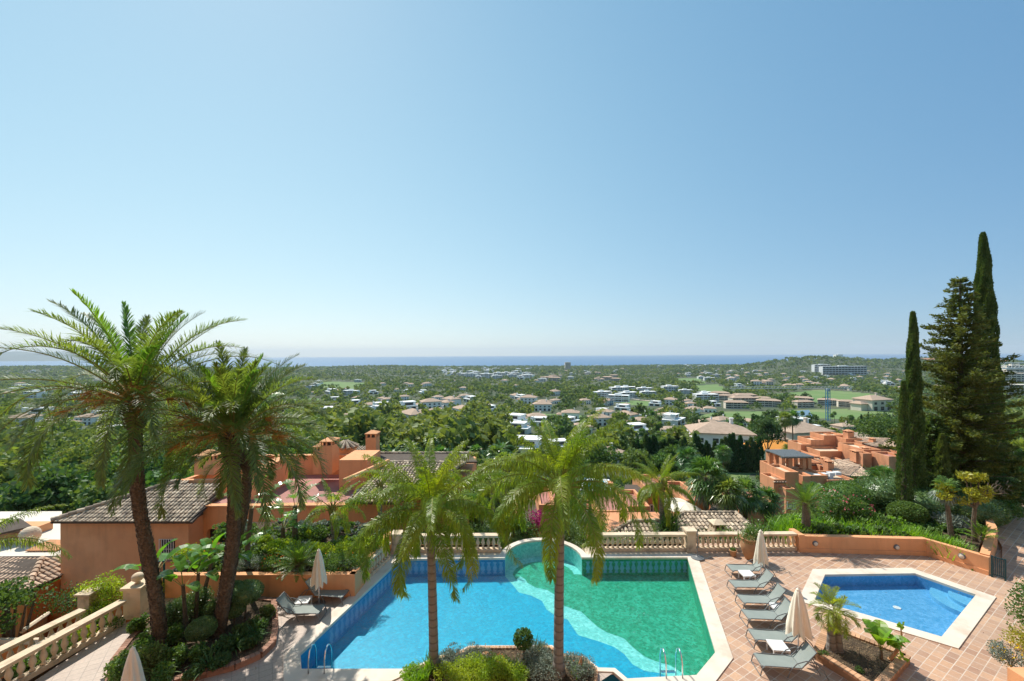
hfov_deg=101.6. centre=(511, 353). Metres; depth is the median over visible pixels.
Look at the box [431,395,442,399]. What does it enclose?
villa
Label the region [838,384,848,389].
villa
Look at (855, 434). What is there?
villa
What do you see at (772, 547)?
balustrade
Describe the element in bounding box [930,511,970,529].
shrub
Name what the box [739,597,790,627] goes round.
sun lounger
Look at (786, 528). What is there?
strap leaf plant
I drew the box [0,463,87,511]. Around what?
broadleaf tree
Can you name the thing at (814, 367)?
hotel wing
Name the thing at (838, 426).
villa
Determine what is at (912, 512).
round shrub
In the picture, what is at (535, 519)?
bougainvillea
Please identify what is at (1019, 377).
apartment block
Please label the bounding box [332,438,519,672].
queen palm
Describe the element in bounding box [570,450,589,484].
broadleaf tree
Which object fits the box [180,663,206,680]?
shrub
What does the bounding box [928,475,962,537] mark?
tree
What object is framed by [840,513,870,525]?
strap leaf plant
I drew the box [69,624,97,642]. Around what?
shrub
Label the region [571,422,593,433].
villa
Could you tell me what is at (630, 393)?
apartment block
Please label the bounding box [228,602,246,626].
topiary shrub
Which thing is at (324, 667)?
pool ladder
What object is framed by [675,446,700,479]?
washingtonia palm
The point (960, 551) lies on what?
strap leaf plant
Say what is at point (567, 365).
tower block
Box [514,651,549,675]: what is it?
shrub
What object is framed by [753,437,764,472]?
hedge cypress
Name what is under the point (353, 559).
shrub
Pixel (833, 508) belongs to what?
shrub
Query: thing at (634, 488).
terracotta house
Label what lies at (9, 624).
broadleaf tree
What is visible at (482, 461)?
broadleaf tree
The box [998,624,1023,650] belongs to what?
shrub
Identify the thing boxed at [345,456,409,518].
queen palm
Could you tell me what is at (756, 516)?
terracotta house
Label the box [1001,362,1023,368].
lattice jib
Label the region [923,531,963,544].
strap leaf plant
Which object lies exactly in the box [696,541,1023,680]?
terrace paving
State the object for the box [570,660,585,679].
strap leaf plant
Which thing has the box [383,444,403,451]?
feather palm
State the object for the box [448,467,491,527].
queen palm
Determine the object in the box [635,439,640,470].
hedge cypress
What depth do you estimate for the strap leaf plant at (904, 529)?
21.53 m
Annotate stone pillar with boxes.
[74,587,102,617]
[119,572,149,619]
[390,530,402,553]
[682,526,696,552]
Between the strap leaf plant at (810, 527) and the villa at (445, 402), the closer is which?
the strap leaf plant at (810, 527)
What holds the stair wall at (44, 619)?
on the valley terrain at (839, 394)
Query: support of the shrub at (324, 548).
on the planter soil at (327, 538)
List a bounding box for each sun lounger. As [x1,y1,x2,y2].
[269,591,326,621]
[300,577,350,604]
[725,559,776,577]
[727,568,774,594]
[735,582,785,608]
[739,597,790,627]
[745,623,813,648]
[751,640,829,680]
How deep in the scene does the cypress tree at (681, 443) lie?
96.09 m
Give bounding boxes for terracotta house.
[516,485,555,537]
[582,474,672,536]
[664,481,736,511]
[738,490,763,524]
[760,449,853,514]
[785,442,880,481]
[788,429,875,458]
[798,457,829,470]
[857,437,900,475]
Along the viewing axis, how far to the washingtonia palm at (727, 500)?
35.41 m
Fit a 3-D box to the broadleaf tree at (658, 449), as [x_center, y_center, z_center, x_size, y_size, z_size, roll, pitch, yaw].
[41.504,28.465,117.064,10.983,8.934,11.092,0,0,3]
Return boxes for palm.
[0,288,288,646]
[0,495,71,562]
[76,340,348,638]
[164,399,323,577]
[286,478,367,541]
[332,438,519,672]
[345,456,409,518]
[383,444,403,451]
[401,441,420,451]
[423,433,437,450]
[432,444,448,451]
[436,433,447,445]
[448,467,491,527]
[454,453,518,538]
[468,408,666,678]
[468,444,483,459]
[474,446,527,500]
[485,444,505,460]
[493,439,511,451]
[494,448,512,471]
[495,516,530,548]
[516,425,522,432]
[573,476,609,535]
[622,451,700,531]
[637,428,645,436]
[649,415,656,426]
[657,422,663,430]
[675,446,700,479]
[680,455,729,510]
[707,473,748,514]
[712,444,732,470]
[730,474,766,518]
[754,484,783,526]
[776,410,793,441]
[785,410,802,439]
[804,481,822,491]
[809,582,861,652]
[813,594,861,652]
[848,415,854,422]
[856,464,896,480]
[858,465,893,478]
[958,519,1004,547]
[1008,437,1023,450]
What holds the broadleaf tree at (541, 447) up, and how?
on the valley terrain at (839, 394)
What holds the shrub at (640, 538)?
on the hillside undergrowth
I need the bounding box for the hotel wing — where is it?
[811,364,829,371]
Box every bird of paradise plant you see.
[112,538,190,581]
[156,554,221,633]
[170,550,223,618]
[185,532,249,596]
[199,530,262,559]
[222,467,294,565]
[253,499,314,541]
[254,479,327,539]
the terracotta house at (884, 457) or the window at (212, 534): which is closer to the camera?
the window at (212, 534)
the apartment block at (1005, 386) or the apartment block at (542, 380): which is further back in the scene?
the apartment block at (542, 380)
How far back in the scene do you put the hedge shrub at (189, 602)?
15.53 m
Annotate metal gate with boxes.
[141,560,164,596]
[991,555,1006,580]
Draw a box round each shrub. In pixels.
[12,652,50,679]
[28,581,112,616]
[38,636,72,658]
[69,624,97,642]
[70,580,111,606]
[80,600,113,618]
[87,570,125,602]
[95,614,124,630]
[102,656,140,680]
[116,640,145,661]
[126,612,149,634]
[135,627,154,647]
[137,640,172,669]
[150,659,175,680]
[160,642,189,668]
[165,597,182,628]
[165,623,183,646]
[167,590,196,625]
[169,542,209,563]
[173,587,208,619]
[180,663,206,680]
[184,615,217,643]
[186,585,214,616]
[187,641,210,665]
[203,539,224,557]
[203,599,216,615]
[208,651,231,671]
[211,633,239,653]
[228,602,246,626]
[230,617,254,635]
[231,579,264,619]
[237,554,263,571]
[237,628,265,651]
[251,533,272,544]
[251,614,268,630]
[258,603,276,619]
[259,554,288,571]
[261,538,299,557]
[287,524,327,543]
[291,566,308,573]
[304,540,333,558]
[311,549,352,573]
[327,539,370,554]
[344,551,374,570]
[351,535,383,548]
[399,661,427,680]
[433,650,456,670]
[433,660,478,680]
[442,642,465,665]
[452,651,494,680]
[461,641,491,659]
[470,521,504,552]
[472,655,513,680]
[479,506,514,546]
[480,651,507,663]
[503,662,529,680]
[504,513,541,539]
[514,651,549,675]
[521,639,549,658]
[526,655,563,680]
[536,646,553,664]
[537,510,579,544]
[564,651,590,675]
[567,506,608,547]
[570,655,596,680]
[585,525,630,543]
[620,530,664,543]
[696,528,720,542]
[714,525,739,542]
[746,516,781,542]
[768,513,795,526]
[790,501,801,514]
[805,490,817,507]
[813,488,852,521]
[816,480,876,510]
[838,494,874,519]
[844,473,880,486]
[858,476,916,506]
[886,500,930,523]
[908,486,959,515]
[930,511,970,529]
[952,492,1012,526]
[986,638,1023,666]
[989,475,1023,494]
[992,473,1023,501]
[997,499,1023,520]
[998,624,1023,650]
[1003,461,1023,476]
[1003,578,1023,631]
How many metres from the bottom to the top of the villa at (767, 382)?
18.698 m
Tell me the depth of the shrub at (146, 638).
13.81 m
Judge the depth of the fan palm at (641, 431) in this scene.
152.37 m
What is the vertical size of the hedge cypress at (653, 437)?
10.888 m
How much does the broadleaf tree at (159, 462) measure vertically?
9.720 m
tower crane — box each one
[604,396,635,405]
[729,386,851,420]
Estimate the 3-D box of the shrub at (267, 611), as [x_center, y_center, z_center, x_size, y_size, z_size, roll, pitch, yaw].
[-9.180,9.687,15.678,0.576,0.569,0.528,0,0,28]
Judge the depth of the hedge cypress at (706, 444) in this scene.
113.86 m
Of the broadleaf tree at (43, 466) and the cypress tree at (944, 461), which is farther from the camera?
the broadleaf tree at (43, 466)
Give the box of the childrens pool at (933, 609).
[802,568,995,648]
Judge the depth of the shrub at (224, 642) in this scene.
13.82 m
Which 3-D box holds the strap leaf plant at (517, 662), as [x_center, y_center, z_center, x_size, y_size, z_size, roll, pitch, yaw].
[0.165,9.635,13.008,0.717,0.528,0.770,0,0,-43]
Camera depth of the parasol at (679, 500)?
39.69 m
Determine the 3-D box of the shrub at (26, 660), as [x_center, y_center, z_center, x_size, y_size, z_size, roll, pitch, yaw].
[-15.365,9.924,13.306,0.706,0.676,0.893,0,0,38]
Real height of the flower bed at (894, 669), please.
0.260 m
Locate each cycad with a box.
[273,539,321,581]
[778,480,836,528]
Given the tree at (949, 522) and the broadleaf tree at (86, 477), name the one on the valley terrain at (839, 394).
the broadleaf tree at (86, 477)
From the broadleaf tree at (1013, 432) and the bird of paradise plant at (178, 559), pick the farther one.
the broadleaf tree at (1013, 432)
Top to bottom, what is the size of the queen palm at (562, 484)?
8.217 m
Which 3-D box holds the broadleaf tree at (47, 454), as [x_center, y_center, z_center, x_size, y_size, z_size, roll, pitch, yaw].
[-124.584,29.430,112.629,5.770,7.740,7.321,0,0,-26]
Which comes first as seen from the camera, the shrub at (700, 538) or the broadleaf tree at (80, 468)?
the shrub at (700, 538)
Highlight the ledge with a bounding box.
[395,543,695,555]
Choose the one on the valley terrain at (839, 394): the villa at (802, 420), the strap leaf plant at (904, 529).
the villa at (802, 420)
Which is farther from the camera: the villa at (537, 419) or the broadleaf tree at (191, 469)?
the villa at (537, 419)
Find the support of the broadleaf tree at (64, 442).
on the valley terrain at (839, 394)
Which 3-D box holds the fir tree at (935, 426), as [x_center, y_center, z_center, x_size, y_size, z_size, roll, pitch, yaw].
[25.271,6.448,25.009,3.683,5.858,3.426,0,0,42]
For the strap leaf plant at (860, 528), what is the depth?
21.55 m
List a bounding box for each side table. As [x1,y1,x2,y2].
[294,595,311,603]
[738,570,755,579]
[766,639,790,654]
[768,602,778,609]
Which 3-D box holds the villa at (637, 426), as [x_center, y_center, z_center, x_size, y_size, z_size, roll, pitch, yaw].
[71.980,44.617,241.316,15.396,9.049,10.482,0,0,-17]
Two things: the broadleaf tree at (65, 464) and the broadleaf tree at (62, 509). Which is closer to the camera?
the broadleaf tree at (62, 509)
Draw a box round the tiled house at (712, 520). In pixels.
[597,510,755,543]
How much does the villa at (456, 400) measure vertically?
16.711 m
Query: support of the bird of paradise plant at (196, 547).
on the flower bed at (263, 648)
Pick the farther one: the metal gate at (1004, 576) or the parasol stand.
the parasol stand
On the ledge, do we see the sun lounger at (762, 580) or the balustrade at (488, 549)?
the balustrade at (488, 549)
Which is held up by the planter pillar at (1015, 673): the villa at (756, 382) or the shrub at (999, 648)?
the shrub at (999, 648)
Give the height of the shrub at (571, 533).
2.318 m
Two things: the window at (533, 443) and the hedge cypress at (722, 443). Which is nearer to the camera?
the hedge cypress at (722, 443)
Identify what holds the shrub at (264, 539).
on the planter soil at (327, 538)
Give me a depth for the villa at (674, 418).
312.81 m
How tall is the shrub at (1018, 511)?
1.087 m
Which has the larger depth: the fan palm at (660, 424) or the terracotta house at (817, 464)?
the fan palm at (660, 424)
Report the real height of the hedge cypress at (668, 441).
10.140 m
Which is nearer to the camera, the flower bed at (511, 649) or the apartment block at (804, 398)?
the flower bed at (511, 649)
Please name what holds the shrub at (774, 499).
on the valley terrain at (839, 394)
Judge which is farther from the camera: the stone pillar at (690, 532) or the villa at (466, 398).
the villa at (466, 398)
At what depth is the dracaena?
13.22 m
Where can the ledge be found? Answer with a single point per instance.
(586, 551)
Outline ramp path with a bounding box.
[997,499,1023,577]
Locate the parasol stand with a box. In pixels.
[691,530,703,560]
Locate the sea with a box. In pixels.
[0,353,1023,367]
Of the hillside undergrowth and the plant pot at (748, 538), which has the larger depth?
the hillside undergrowth
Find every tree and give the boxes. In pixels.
[0,452,52,493]
[0,462,62,510]
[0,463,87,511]
[0,576,56,637]
[1,439,50,455]
[4,479,52,510]
[11,481,81,510]
[17,453,49,464]
[35,445,65,460]
[40,435,88,450]
[41,450,64,461]
[42,450,53,459]
[46,445,72,460]
[46,453,66,466]
[49,463,83,472]
[49,502,72,512]
[50,452,65,462]
[55,437,111,466]
[56,447,73,457]
[63,465,90,479]
[65,478,128,510]
[70,444,126,464]
[70,486,125,509]
[76,458,98,474]
[80,468,106,484]
[105,453,126,482]
[105,468,147,488]
[118,453,190,480]
[129,469,193,488]
[145,450,182,461]
[145,467,189,479]
[157,463,193,473]
[264,440,300,453]
[288,442,313,453]
[302,429,326,446]
[312,434,353,444]
[380,436,387,444]
[400,445,424,451]
[469,477,479,539]
[476,450,495,472]
[479,479,503,528]
[481,467,513,506]
[513,627,533,658]
[536,441,560,461]
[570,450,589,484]
[583,439,623,470]
[617,447,654,473]
[629,435,666,446]
[648,439,674,455]
[650,452,677,473]
[656,443,679,463]
[676,442,703,460]
[677,438,686,481]
[692,432,699,452]
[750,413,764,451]
[752,418,785,448]
[843,412,897,439]
[878,276,1023,504]
[893,413,972,496]
[894,380,913,501]
[901,310,929,489]
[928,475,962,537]
[931,433,952,490]
[934,470,1011,540]
[971,231,1010,475]
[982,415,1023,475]
[1006,422,1023,438]
[1007,465,1023,499]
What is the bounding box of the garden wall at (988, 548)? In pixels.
[980,476,1022,556]
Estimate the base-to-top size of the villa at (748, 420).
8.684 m
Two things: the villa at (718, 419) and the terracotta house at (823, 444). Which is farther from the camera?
the villa at (718, 419)
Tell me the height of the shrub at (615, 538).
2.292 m
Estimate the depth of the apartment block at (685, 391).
784.82 m
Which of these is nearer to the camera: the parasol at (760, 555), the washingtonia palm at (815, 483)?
the parasol at (760, 555)
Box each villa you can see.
[8,411,43,425]
[21,406,53,415]
[73,412,105,424]
[325,388,336,393]
[369,390,377,393]
[399,400,419,409]
[400,395,408,399]
[402,407,421,420]
[416,397,441,408]
[421,381,431,386]
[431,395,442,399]
[441,395,461,404]
[441,399,454,406]
[452,404,465,410]
[457,393,469,397]
[463,395,473,401]
[506,413,528,424]
[511,421,530,433]
[514,394,524,398]
[514,435,541,455]
[516,393,537,403]
[526,411,545,418]
[529,416,547,425]
[531,400,551,410]
[548,438,566,446]
[549,388,560,395]
[549,397,560,403]
[556,408,579,418]
[568,416,578,422]
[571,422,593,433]
[576,397,590,403]
[587,412,610,425]
[596,407,614,415]
[600,443,623,465]
[603,398,613,405]
[609,409,638,419]
[614,403,629,410]
[626,415,649,427]
[628,422,648,435]
[649,400,662,405]
[660,424,673,432]
[661,396,676,404]
[661,412,685,424]
[684,401,696,406]
[684,404,699,413]
[684,418,756,446]
[700,405,716,411]
[706,400,720,406]
[706,414,733,422]
[742,418,753,425]
[747,380,761,384]
[762,380,772,384]
[768,417,835,442]
[776,416,821,425]
[829,421,856,432]
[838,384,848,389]
[841,430,867,436]
[849,393,893,410]
[882,381,894,384]
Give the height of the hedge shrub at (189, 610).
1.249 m
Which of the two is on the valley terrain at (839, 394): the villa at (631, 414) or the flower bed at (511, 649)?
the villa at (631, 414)
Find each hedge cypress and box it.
[630,440,635,467]
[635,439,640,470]
[642,432,650,470]
[646,437,652,471]
[649,434,659,471]
[653,437,660,471]
[657,441,662,471]
[661,439,666,447]
[666,437,670,445]
[697,436,702,454]
[700,443,705,457]
[704,440,709,458]
[706,444,712,457]
[711,441,719,465]
[719,439,726,471]
[721,436,730,471]
[726,433,735,471]
[727,432,739,471]
[733,440,742,471]
[737,434,746,472]
[740,447,749,472]
[742,440,752,471]
[747,436,756,472]
[750,441,759,472]
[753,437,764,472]
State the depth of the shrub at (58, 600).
17.60 m
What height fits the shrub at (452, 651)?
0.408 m
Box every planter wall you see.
[165,571,356,597]
[350,532,391,595]
[800,534,990,575]
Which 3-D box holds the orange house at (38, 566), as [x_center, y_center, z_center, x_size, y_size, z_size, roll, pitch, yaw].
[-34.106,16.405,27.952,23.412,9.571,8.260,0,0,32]
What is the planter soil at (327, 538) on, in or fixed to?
on the terrace paving at (87, 663)
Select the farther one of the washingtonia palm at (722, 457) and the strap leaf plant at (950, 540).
the washingtonia palm at (722, 457)
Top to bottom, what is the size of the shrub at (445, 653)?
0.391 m
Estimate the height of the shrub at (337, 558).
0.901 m
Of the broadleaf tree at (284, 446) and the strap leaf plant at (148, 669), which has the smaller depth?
the strap leaf plant at (148, 669)
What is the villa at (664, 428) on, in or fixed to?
on the valley terrain at (839, 394)
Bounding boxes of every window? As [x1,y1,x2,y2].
[159,539,174,559]
[210,529,214,537]
[517,441,534,445]
[650,504,655,511]
[823,366,866,367]
[823,369,866,370]
[823,371,866,372]
[823,373,866,374]
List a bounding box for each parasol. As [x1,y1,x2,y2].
[121,646,145,680]
[310,548,326,603]
[665,498,688,504]
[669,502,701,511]
[753,529,768,578]
[785,587,812,654]
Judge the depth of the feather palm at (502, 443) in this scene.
103.40 m
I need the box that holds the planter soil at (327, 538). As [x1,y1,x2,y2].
[178,523,394,571]
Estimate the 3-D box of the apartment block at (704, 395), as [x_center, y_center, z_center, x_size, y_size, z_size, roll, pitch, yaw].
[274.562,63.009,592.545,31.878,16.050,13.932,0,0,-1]
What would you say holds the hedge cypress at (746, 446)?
on the valley terrain at (839, 394)
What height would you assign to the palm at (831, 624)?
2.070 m
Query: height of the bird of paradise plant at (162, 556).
3.234 m
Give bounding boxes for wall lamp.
[958,553,965,558]
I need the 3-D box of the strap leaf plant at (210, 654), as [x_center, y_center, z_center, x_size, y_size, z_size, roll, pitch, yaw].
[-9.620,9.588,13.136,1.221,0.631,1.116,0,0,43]
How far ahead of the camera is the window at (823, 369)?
1771.05 m
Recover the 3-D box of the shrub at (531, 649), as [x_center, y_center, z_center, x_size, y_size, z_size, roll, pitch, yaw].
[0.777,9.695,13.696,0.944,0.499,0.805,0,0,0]
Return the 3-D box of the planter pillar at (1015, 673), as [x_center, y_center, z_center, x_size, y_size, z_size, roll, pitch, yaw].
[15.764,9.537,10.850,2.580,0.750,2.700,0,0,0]
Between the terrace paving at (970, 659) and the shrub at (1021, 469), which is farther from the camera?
the shrub at (1021, 469)
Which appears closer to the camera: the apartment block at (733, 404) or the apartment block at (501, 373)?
the apartment block at (733, 404)
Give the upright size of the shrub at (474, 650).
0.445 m
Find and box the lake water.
[797,410,811,416]
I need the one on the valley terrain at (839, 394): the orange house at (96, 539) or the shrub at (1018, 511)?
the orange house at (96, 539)
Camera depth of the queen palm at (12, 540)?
14.82 m
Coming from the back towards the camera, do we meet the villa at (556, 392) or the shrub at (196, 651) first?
the villa at (556, 392)
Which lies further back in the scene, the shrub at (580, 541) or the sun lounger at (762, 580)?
the shrub at (580, 541)
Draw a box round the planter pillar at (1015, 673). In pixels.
[1007,667,1023,680]
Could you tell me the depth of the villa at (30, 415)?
323.41 m
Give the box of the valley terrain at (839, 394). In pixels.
[0,359,1023,547]
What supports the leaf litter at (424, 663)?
on the flower bed at (263, 648)
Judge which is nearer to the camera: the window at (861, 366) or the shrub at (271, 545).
the shrub at (271, 545)
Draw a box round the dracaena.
[887,621,909,661]
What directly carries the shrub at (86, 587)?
on the terrace paving at (87, 663)
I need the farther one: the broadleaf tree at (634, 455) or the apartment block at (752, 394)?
the apartment block at (752, 394)
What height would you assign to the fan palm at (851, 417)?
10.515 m
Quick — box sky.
[0,0,1023,357]
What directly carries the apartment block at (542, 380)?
on the valley terrain at (839, 394)
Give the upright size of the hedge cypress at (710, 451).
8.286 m
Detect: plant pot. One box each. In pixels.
[729,547,736,556]
[738,520,764,560]
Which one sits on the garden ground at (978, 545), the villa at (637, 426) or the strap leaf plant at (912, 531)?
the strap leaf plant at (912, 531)
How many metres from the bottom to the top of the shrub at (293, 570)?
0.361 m
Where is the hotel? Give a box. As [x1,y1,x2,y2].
[819,365,866,374]
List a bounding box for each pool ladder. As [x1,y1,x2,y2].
[308,644,331,673]
[659,647,682,678]
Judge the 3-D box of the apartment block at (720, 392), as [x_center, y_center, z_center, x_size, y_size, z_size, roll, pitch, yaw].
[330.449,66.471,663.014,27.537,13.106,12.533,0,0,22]
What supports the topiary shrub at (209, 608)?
on the flower bed at (263, 648)
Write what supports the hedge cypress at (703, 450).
on the valley terrain at (839, 394)
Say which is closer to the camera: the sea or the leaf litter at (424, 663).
the leaf litter at (424, 663)
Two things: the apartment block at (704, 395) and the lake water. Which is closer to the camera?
the lake water
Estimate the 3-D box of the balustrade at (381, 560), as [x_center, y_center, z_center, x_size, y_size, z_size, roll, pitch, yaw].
[-6.355,9.606,19.010,0.340,0.860,2.779,0,0,13]
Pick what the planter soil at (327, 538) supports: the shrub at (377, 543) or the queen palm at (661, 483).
the shrub at (377, 543)
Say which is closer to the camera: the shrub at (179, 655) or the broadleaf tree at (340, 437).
the shrub at (179, 655)
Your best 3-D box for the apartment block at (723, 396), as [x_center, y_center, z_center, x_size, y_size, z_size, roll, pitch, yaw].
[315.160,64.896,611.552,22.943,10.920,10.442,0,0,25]
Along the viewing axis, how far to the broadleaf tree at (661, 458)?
103.01 m
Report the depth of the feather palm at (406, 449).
104.96 m
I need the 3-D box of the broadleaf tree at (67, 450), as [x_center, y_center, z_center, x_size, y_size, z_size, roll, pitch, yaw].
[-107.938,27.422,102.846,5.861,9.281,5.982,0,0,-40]
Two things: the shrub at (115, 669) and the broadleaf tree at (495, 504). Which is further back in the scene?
the broadleaf tree at (495, 504)
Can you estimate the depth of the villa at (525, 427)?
250.99 m
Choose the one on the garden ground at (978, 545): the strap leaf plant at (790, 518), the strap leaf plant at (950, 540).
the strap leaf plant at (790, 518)
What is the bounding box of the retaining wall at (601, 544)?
[331,543,680,626]
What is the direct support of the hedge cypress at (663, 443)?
on the valley terrain at (839, 394)
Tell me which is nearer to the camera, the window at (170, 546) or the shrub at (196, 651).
the shrub at (196, 651)
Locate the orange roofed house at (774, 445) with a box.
[743,440,787,459]
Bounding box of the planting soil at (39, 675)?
[1,641,88,680]
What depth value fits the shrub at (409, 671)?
12.77 m
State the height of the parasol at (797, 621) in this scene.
2.330 m
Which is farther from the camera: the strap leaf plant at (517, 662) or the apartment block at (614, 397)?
the apartment block at (614, 397)
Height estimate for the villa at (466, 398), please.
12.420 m
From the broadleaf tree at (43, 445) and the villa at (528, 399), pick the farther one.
the villa at (528, 399)
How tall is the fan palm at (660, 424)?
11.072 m
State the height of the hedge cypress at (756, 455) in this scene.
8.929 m
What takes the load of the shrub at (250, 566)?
on the planter soil at (327, 538)
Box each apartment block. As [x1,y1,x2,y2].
[23,390,46,397]
[343,389,359,395]
[466,372,477,376]
[480,373,492,377]
[491,374,501,378]
[493,372,504,375]
[522,374,534,378]
[538,378,546,381]
[548,376,560,380]
[593,390,610,397]
[602,376,612,379]
[608,393,629,401]
[609,386,627,392]
[618,390,637,397]
[621,385,634,389]
[636,386,652,390]
[639,390,655,396]
[661,385,678,391]
[678,389,692,393]
[692,392,718,401]
[710,391,729,394]
[719,394,734,399]
[723,400,748,408]
[728,395,756,404]
[734,393,757,396]
[756,398,780,406]
[792,396,813,400]
[792,400,813,407]
[817,398,838,405]
[836,399,852,406]
[1001,364,1023,372]
[1004,382,1023,394]
[1005,371,1023,381]
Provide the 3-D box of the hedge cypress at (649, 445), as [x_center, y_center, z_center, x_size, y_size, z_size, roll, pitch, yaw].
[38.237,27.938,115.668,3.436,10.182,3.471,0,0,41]
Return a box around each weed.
[817,649,829,655]
[854,665,864,673]
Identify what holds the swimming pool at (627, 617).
in the terrace paving at (87, 663)
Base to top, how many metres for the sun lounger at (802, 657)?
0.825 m
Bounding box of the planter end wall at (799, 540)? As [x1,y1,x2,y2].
[789,528,804,551]
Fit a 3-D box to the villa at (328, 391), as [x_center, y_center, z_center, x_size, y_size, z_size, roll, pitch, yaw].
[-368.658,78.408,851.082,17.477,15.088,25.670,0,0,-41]
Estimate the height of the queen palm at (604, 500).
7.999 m
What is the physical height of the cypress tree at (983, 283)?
17.124 m
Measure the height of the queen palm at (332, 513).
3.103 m
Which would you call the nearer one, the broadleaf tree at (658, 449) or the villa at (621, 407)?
the broadleaf tree at (658, 449)
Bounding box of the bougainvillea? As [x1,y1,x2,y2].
[528,509,550,532]
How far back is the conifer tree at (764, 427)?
118.50 m
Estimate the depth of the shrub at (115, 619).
15.27 m
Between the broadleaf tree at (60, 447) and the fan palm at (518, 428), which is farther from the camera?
the fan palm at (518, 428)
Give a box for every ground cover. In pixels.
[172,516,386,572]
[791,481,1018,539]
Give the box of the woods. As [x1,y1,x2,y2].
[0,355,1023,457]
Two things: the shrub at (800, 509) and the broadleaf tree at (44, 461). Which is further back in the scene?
the broadleaf tree at (44, 461)
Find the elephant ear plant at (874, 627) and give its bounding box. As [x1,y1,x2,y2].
[862,619,910,659]
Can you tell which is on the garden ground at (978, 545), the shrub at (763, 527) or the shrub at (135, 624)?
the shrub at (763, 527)
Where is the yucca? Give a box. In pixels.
[646,505,701,542]
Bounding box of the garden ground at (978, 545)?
[793,507,998,586]
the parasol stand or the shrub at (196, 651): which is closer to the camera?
the shrub at (196, 651)
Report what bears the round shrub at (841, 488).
on the garden ground at (978, 545)
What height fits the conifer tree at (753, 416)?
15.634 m
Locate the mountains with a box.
[0,351,111,360]
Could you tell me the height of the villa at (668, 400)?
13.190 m
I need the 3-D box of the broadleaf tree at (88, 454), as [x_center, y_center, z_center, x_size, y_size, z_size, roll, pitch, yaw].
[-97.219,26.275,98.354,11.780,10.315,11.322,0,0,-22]
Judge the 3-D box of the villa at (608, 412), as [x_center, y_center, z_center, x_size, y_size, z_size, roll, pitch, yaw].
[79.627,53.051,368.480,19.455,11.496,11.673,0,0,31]
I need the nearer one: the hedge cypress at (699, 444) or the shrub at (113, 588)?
the shrub at (113, 588)
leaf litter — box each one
[128,602,595,680]
[827,636,896,677]
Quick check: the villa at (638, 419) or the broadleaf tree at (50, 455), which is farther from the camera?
the villa at (638, 419)
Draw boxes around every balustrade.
[0,600,126,680]
[0,608,85,677]
[351,543,390,580]
[400,533,501,552]
[595,532,685,551]
[696,531,797,550]
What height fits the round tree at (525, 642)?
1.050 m
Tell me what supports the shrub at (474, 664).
on the flower bed at (511, 649)
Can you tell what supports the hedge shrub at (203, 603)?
on the flower bed at (263, 648)
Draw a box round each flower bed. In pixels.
[105,596,278,680]
[406,645,597,680]
[813,624,910,680]
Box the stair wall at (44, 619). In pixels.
[0,611,99,678]
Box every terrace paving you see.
[35,550,611,680]
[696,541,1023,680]
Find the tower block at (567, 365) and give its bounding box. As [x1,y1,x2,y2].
[565,362,570,369]
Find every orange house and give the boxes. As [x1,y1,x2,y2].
[0,511,130,637]
[50,430,477,588]
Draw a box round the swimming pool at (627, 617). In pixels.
[283,538,732,680]
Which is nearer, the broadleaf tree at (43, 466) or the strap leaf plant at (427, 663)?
the strap leaf plant at (427, 663)
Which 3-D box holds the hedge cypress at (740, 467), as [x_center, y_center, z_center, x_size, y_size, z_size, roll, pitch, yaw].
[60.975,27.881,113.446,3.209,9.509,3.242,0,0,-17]
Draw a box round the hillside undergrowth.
[27,474,775,593]
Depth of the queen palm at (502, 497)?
24.89 m
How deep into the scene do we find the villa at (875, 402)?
430.62 m
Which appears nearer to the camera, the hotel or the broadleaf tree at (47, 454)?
the broadleaf tree at (47, 454)
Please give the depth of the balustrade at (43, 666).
13.75 m
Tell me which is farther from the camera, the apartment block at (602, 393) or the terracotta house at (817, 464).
the apartment block at (602, 393)
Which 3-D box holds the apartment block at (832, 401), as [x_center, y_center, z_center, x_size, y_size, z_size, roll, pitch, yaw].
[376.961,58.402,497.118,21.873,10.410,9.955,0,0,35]
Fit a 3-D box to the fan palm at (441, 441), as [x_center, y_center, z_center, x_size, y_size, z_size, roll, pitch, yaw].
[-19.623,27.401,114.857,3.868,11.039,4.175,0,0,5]
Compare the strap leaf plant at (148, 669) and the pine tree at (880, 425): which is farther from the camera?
the pine tree at (880, 425)
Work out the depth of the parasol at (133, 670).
11.11 m
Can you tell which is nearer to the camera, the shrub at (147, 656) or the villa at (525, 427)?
the shrub at (147, 656)
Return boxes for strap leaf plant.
[143,654,178,680]
[187,641,226,679]
[220,627,250,654]
[239,615,272,637]
[411,663,432,680]
[414,649,441,674]
[505,651,529,672]
[532,635,545,655]
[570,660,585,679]
[762,513,791,530]
[766,512,800,530]
[772,520,801,542]
[774,516,797,529]
[777,510,819,525]
[784,518,831,535]
[839,520,883,535]
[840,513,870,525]
[852,521,882,534]
[879,521,911,534]
[891,521,923,535]
[893,523,926,536]
[899,521,929,537]
[913,524,944,539]
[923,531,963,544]
[927,530,972,551]
[929,527,969,557]
[930,531,971,548]
[944,534,977,553]
[948,539,979,570]
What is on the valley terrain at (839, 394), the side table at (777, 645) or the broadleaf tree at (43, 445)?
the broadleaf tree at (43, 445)

